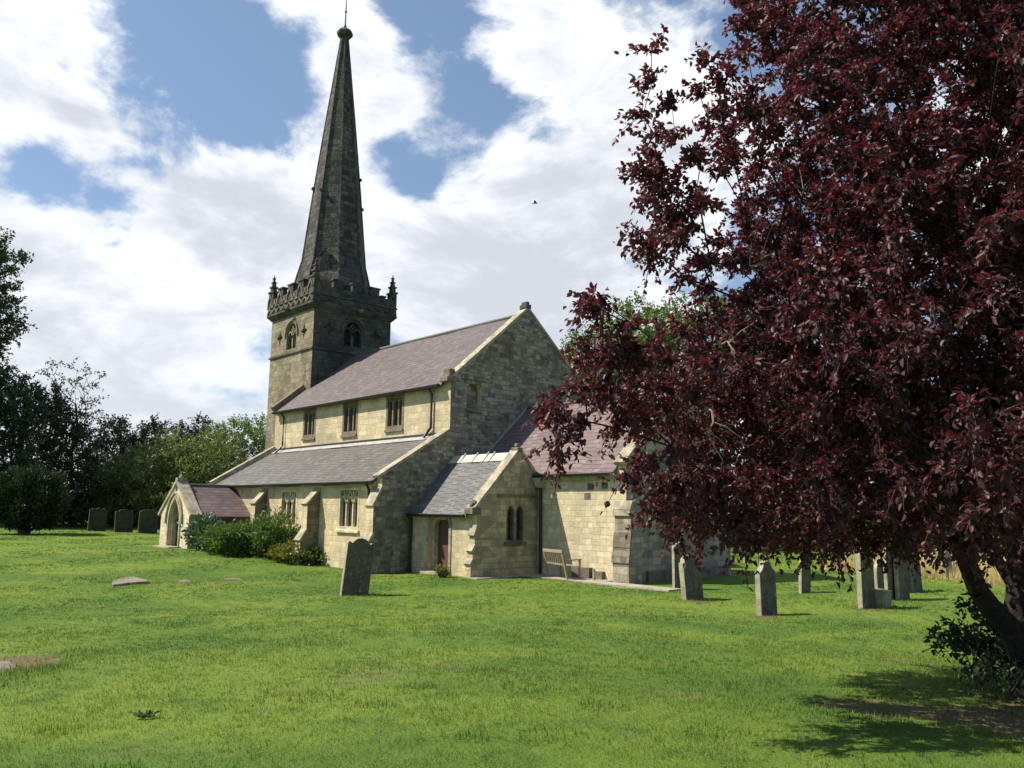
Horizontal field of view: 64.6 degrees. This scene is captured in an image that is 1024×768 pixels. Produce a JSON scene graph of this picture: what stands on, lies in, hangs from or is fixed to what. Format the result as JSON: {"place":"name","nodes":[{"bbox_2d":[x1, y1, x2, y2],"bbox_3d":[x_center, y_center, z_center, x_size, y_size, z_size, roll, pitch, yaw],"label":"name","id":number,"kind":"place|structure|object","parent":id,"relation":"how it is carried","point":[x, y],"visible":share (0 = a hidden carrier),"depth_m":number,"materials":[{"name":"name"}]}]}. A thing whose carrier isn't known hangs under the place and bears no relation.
{"place":"outdoors","nodes":[
{"label":"outdoors","id":0,"kind":"place"},
{"bbox_2d":[0,0,1017,504],"label":"sky","id":1,"kind":"structure","parent":0,"point":[159,158],"materials":[{"name":"white"}]},
{"bbox_2d":[0,522,1023,767],"bbox_3d":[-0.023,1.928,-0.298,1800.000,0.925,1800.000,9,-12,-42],"label":"ground","id":2,"kind":"structure","parent":0,"point":[560,758],"depth_m":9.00,"materials":[{"name":"green plant"}]},
{"bbox_2d":[0,661,17,670],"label":"grave slab","id":3,"kind":"structure","parent":2,"relation":"on","point":[5,663],"depth_m":9.91,"materials":[{"name":"stone"}]},
{"bbox_2d":[0,226,37,388],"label":"broadleaf tree","id":4,"kind":"object","parent":2,"relation":"on","point":[6,299],"visible":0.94,"depth_m":61.33,"materials":[{"name":"green plant"}]},
{"bbox_2d":[0,460,72,533],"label":"yew bush","id":5,"kind":"object","parent":2,"relation":"on","point":[21,488],"visible":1,"depth_m":44.65,"materials":[{"name":"green plant"}]},
{"bbox_2d":[0,368,112,526],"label":"broadleaf tree","id":6,"kind":"object","parent":2,"relation":"on","point":[21,428],"visible":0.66,"depth_m":56.30,"materials":[{"name":"green plant"}]},
{"bbox_2d":[26,357,109,525],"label":"spindly tree","id":7,"kind":"object","parent":2,"relation":"on","point":[78,379],"visible":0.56,"depth_m":58.86,"materials":[{"name":"green plant"}]},
{"bbox_2d":[87,508,107,530],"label":"headstone","id":8,"kind":"object","parent":2,"relation":"on","point":[97,519],"visible":0.84,"depth_m":51.03,"materials":[{"name":"grey stone"}]},
{"bbox_2d":[61,482,158,525],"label":"hedge","id":9,"kind":"object","parent":2,"relation":"on","point":[112,512],"visible":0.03,"depth_m":61.01,"materials":[{"name":"green plant"}]},
{"bbox_2d":[73,414,157,495],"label":"tree","id":10,"kind":"object","parent":2,"relation":"on","point":[121,425],"visible":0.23,"depth_m":65.31,"materials":[{"name":"green plant"}]},
{"bbox_2d":[114,509,133,531],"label":"headstone","id":11,"kind":"object","parent":2,"relation":"on","point":[123,520],"visible":0.88,"depth_m":49.99,"materials":[{"name":"grey stone"}]},
{"bbox_2d":[112,576,148,586],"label":"grave slab","id":12,"kind":"structure","parent":2,"relation":"on","point":[130,580],"depth_m":24.20,"materials":[{"name":"stone"}]},
{"bbox_2d":[72,438,200,526],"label":"broadleaf tree","id":13,"kind":"object","parent":2,"relation":"on","point":[122,468],"visible":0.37,"depth_m":58.86,"materials":[{"name":"green plant"}]},
{"bbox_2d":[133,709,161,718],"bbox_3d":[-3.040,2.755,6.754,0.215,0.055,0.200,-1,-9,11],"label":"weed rosette","id":14,"kind":"object","parent":2,"relation":"on","point":[146,713],"visible":1,"depth_m":6.74,"materials":[{"name":"green plant"}]},
{"bbox_2d":[138,509,157,533],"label":"headstone","id":15,"kind":"object","parent":2,"relation":"on","point":[148,521],"visible":0.76,"depth_m":49.00,"materials":[{"name":"grey stone"}]},
{"bbox_2d":[114,413,193,493],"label":"yew tree","id":16,"kind":"object","parent":2,"relation":"on","point":[154,425],"visible":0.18,"depth_m":67.47,"materials":[{"name":"green plant"}]},
{"bbox_2d":[120,422,249,527],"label":"broadleaf tree","id":17,"kind":"object","parent":2,"relation":"on","point":[164,453],"visible":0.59,"depth_m":57.18,"materials":[{"name":"green plant"}]},
{"bbox_2d":[164,411,228,488],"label":"yew tree","id":18,"kind":"object","parent":2,"relation":"on","point":[183,429],"visible":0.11,"depth_m":69.45,"materials":[{"name":"green plant"}]},
{"bbox_2d":[179,511,232,549],"bbox_3d":[-13.420,6.477,35.776,2.363,1.807,2.489,9,-12,-42],"label":"garden shrub","id":19,"kind":"object","parent":2,"relation":"on","point":[199,522],"visible":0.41,"depth_m":35.39,"materials":[{"name":"green plant"}]},
{"bbox_2d":[190,518,262,555],"bbox_3d":[-11.967,6.576,34.669,3.112,1.699,3.162,9,-12,-42],"label":"garden shrub","id":20,"kind":"object","parent":2,"relation":"on","point":[224,541],"visible":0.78,"depth_m":33.93,"materials":[{"name":"green plant"}]},
{"bbox_2d":[191,413,266,474],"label":"broadleaf tree","id":21,"kind":"object","parent":2,"relation":"on","point":[252,436],"visible":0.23,"depth_m":63.33,"materials":[{"name":"green plant"}]},
{"bbox_2d":[231,504,300,557],"bbox_3d":[-10.129,6.266,34.419,3.514,2.341,3.389,9,-12,-42],"label":"garden shrub","id":22,"kind":"object","parent":2,"relation":"on","point":[272,532],"visible":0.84,"depth_m":33.75,"materials":[{"name":"green plant"}]},
{"bbox_2d":[263,538,313,564],"bbox_3d":[-8.859,6.807,32.940,2.458,1.131,2.209,9,-12,-42],"label":"flower clump","id":23,"kind":"object","parent":2,"relation":"on","point":[284,552],"visible":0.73,"depth_m":32.47,"materials":[{"name":"yellow plant"}]},
{"bbox_2d":[290,543,327,565],"bbox_3d":[-8.027,6.934,32.819,2.063,0.954,1.959,9,-12,-42],"label":"flower clump","id":24,"kind":"object","parent":2,"relation":"on","point":[311,559],"visible":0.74,"depth_m":32.40,"materials":[{"name":"green plant"}]},
{"bbox_2d":[340,538,373,595],"bbox_3d":[-4.183,5.021,21.906,0.840,1.680,0.100,16,-17,-40],"label":"headstone","id":25,"kind":"object","parent":2,"relation":"on","point":[357,566],"visible":0.88,"depth_m":21.86,"materials":[{"name":"grey stone"}]},
{"bbox_2d":[152,0,730,583],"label":"church","id":26,"kind":"structure","parent":2,"relation":"on","point":[406,456],"depth_m":34.54,"materials":[{"name":"stone"}]},
{"bbox_2d":[176,514,178,545],"bbox_3d":[-15.349,6.590,37.590,0.150,2.300,1.240,9,-12,-42],"label":"porch door","id":27,"kind":"structure","parent":26,"relation":"in","point":[177,522],"depth_m":37.91,"materials":[{"name":"brown wood"}]},
{"bbox_2d":[280,490,297,529],"bbox_3d":[-9.688,5.467,35.230,0.256,1.710,1.670,9,-12,-42],"label":"window","id":28,"kind":"structure","parent":26,"relation":"in","point":[288,497],"depth_m":35.34,"materials":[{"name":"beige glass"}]},
{"bbox_2d":[284,319,297,351],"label":"belfry window","id":29,"kind":"structure","parent":26,"relation":"in","point":[289,335],"depth_m":47.13,"materials":[{"name":"beige stone"}]},
{"bbox_2d":[301,408,316,440],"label":"window","id":30,"kind":"structure","parent":26,"relation":"in","point":[309,418],"depth_m":41.23,"materials":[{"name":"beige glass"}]},
{"bbox_2d":[335,487,359,532],"bbox_3d":[-6.342,4.919,31.624,0.256,1.730,1.670,9,-12,-42],"label":"window","id":31,"kind":"structure","parent":26,"relation":"in","point":[348,513],"depth_m":31.74,"materials":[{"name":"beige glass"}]},
{"bbox_2d":[340,401,358,437],"bbox_3d":[-7.604,1.691,38.286,0.299,1.655,1.370,9,-12,-42],"label":"window","id":32,"kind":"structure","parent":26,"relation":"in","point":[349,417],"depth_m":38.40,"materials":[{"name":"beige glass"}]},
{"bbox_2d":[341,318,365,349],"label":"belfry window","id":33,"kind":"structure","parent":26,"relation":"in","point":[351,335],"depth_m":46.96,"materials":[{"name":"grey stone"}]},
{"bbox_2d":[384,393,404,432],"bbox_3d":[-5.096,1.293,35.581,0.299,1.635,1.390,9,-12,-42],"label":"window","id":34,"kind":"structure","parent":26,"relation":"in","point":[394,421],"depth_m":35.70,"materials":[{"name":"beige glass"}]},
{"bbox_2d":[439,520,448,569],"bbox_3d":[-2.362,5.992,29.619,0.050,2.050,0.950,9,-12,-42],"label":"door","id":35,"kind":"structure","parent":26,"relation":"in","point":[444,525],"depth_m":29.77,"materials":[{"name":"wood"}]},
{"bbox_2d":[506,505,514,540],"bbox_3d":[-0.126,4.987,29.085,0.380,1.296,0.221,9,-12,-42],"label":"lancet window","id":36,"kind":"structure","parent":26,"relation":"in","point":[510,520],"depth_m":29.14,"materials":[{"name":"glass"}]},
{"bbox_2d":[515,505,522,540],"bbox_3d":[0.199,5.036,29.379,0.380,1.296,0.221,9,-12,-42],"label":"lancet window","id":37,"kind":"structure","parent":26,"relation":"in","point":[519,511],"depth_m":29.43,"materials":[{"name":"glass"}]},
{"bbox_2d":[658,450,701,535],"bbox_3d":[6.014,3.801,29.180,2.720,3.282,0.368,9,-12,-42],"label":"window","id":38,"kind":"structure","parent":26,"relation":"in","point":[670,459],"depth_m":29.10,"materials":[{"name":"stone"}]},
{"bbox_2d":[433,563,451,577],"bbox_3d":[-2.382,6.365,27.610,0.695,0.518,0.676,-1,-9,13],"label":"weed clump","id":39,"kind":"object","parent":2,"relation":"on","point":[440,571],"visible":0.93,"depth_m":27.50,"materials":[{"name":"green plant"}]},
{"bbox_2d":[560,286,683,391],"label":"broadleaf tree","id":40,"kind":"object","parent":2,"relation":"on","point":[629,307],"visible":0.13,"depth_m":55.27,"materials":[{"name":"green plant"}]},
{"bbox_2d":[672,542,686,587],"bbox_3d":[5.197,5.708,25.095,0.660,1.600,0.100,9,-12,-42],"label":"headstone","id":41,"kind":"object","parent":2,"relation":"on","point":[675,571],"visible":0.39,"depth_m":24.92,"materials":[{"name":"grey stone"}]},
{"bbox_2d":[678,555,703,599],"bbox_3d":[4.883,5.346,22.078,0.800,1.360,0.160,5,-12,-43],"label":"headstone","id":42,"kind":"object","parent":2,"relation":"on","point":[691,581],"visible":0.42,"depth_m":21.95,"materials":[{"name":"grey stone"}]},
{"bbox_2d":[637,289,789,428],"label":"broadleaf tree","id":43,"kind":"object","parent":2,"relation":"on","point":[679,317],"visible":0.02,"depth_m":58.90,"materials":[{"name":"green plant"}]},
{"bbox_2d":[755,561,776,615],"bbox_3d":[5.988,4.901,19.092,0.700,1.430,0.140,7,-11,-42],"label":"headstone","id":44,"kind":"object","parent":2,"relation":"on","point":[765,590],"visible":0.77,"depth_m":19.00,"materials":[{"name":"grey stone"}]},
{"bbox_2d":[520,0,1023,698],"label":"plum tree","id":45,"kind":"object","parent":2,"relation":"on","point":[854,394],"visible":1,"depth_m":7.09,"materials":[{"name":"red plant"}]},
{"bbox_2d":[799,560,810,593],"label":"headstone","id":46,"kind":"object","parent":2,"relation":"on","point":[804,580],"visible":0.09,"depth_m":24.16,"materials":[{"name":"grey stone"}]},
{"bbox_2d":[729,398,909,524],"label":"broadleaf tree","id":47,"kind":"object","parent":2,"relation":"on","point":[779,474],"visible":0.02,"depth_m":61.41,"materials":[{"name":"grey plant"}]},
{"bbox_2d":[855,548,875,608],"bbox_3d":[8.906,4.940,20.403,0.720,1.700,0.130,9,-12,-42],"label":"headstone","id":48,"kind":"object","parent":2,"relation":"on","point":[865,590],"visible":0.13,"depth_m":20.24,"materials":[{"name":"grey stone"}]},
{"bbox_2d":[730,500,1006,553],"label":"hedge","id":49,"kind":"object","parent":2,"relation":"on","point":[831,533],"visible":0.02,"depth_m":49.52,"materials":[{"name":"green plant"}]},
{"bbox_2d":[874,560,883,588],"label":"headstone","id":50,"kind":"object","parent":2,"relation":"on","point":[878,578],"visible":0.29,"depth_m":24.37,"materials":[{"name":"grey stone"}]},
{"bbox_2d":[875,588,891,607],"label":"headstone","id":51,"kind":"object","parent":2,"relation":"on","point":[883,598],"visible":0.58,"depth_m":20.43,"materials":[{"name":"grey stone"}]},
{"bbox_2d":[883,543,894,599],"bbox_3d":[10.573,5.293,22.588,0.740,1.776,0.100,9,-12,-42],"label":"headstone","id":52,"kind":"object","parent":2,"relation":"on","point":[889,584],"visible":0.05,"depth_m":22.42,"materials":[{"name":"grey stone"}]},
{"bbox_2d":[893,553,909,600],"bbox_3d":[10.895,5.361,22.661,0.700,1.680,0.120,9,-12,-42],"label":"headstone","id":53,"kind":"object","parent":2,"relation":"on","point":[901,580],"visible":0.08,"depth_m":22.50,"materials":[{"name":"grey stone"}]},
{"bbox_2d":[791,668,1023,731],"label":"leaf litter","id":54,"kind":"object","parent":2,"relation":"on","point":[985,707],"visible":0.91,"depth_m":7.77,"materials":[{"name":"brown plant"}]},
{"bbox_2d":[908,561,910,591],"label":"headstone","id":55,"kind":"object","parent":2,"relation":"on","point":[909,579],"visible":0.01,"depth_m":24.41,"materials":[{"name":"grey stone"}]},
{"bbox_2d":[909,558,922,592],"bbox_3d":[12.287,5.827,24.691,0.700,1.328,0.100,3,-8,-43],"label":"headstone","id":56,"kind":"object","parent":2,"relation":"on","point":[916,586],"visible":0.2,"depth_m":24.58,"materials":[{"name":"grey stone"}]},
{"bbox_2d":[942,551,951,579],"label":"headstone","id":57,"kind":"object","parent":2,"relation":"on","point":[947,555],"visible":0.28,"depth_m":29.03,"materials":[{"name":"grey stone"}]},
{"bbox_2d":[922,592,1023,702],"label":"sucker shrub","id":58,"kind":"object","parent":2,"relation":"on","point":[992,656],"visible":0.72,"depth_m":9.36,"materials":[{"name":"green plant"}]},
{"bbox_2d":[467,573,680,590],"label":"path","id":59,"kind":"structure","parent":0,"point":[599,582],"depth_m":26.74,"materials":[{"name":"beige stone"}]},
{"bbox_2d":[542,548,581,579],"bbox_3d":[1.700,6.148,27.718,0.790,0.977,1.278,5,-10,-28],"label":"bench","id":60,"kind":"object","parent":59,"relation":"on","point":[561,559],"visible":0.99,"depth_m":27.46,"materials":[{"name":"brown wood"}]},
{"bbox_2d":[571,567,592,577],"bbox_3d":[2.477,6.505,27.993,0.779,0.360,0.416,-7,-12,41],"label":"stone trough","id":61,"kind":"object","parent":59,"relation":"on","point":[586,572],"visible":0.53,"depth_m":27.75,"materials":[{"name":"grey stone"}]},
{"bbox_2d":[592,569,594,579],"bbox_3d":[2.734,6.385,27.033,0.060,0.410,0.100,9,-12,-42],"label":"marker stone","id":62,"kind":"object","parent":59,"relation":"on","point":[593,574],"visible":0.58,"depth_m":27.01,"materials":[{"name":"grey stone"}]},
{"bbox_2d":[595,571,604,579],"bbox_3d":[3.016,6.490,27.529,0.363,0.260,0.519,7,-11,-36],"label":"stone trough","id":63,"kind":"object","parent":59,"relation":"on","point":[599,575],"visible":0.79,"depth_m":27.31,"materials":[{"name":"beige stone"}]},
{"bbox_2d":[817,548,1005,586],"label":"dry grass","id":64,"kind":"structure","parent":0,"point":[994,578],"depth_m":29.25,"materials":[{"name":"plant"}]}
]}

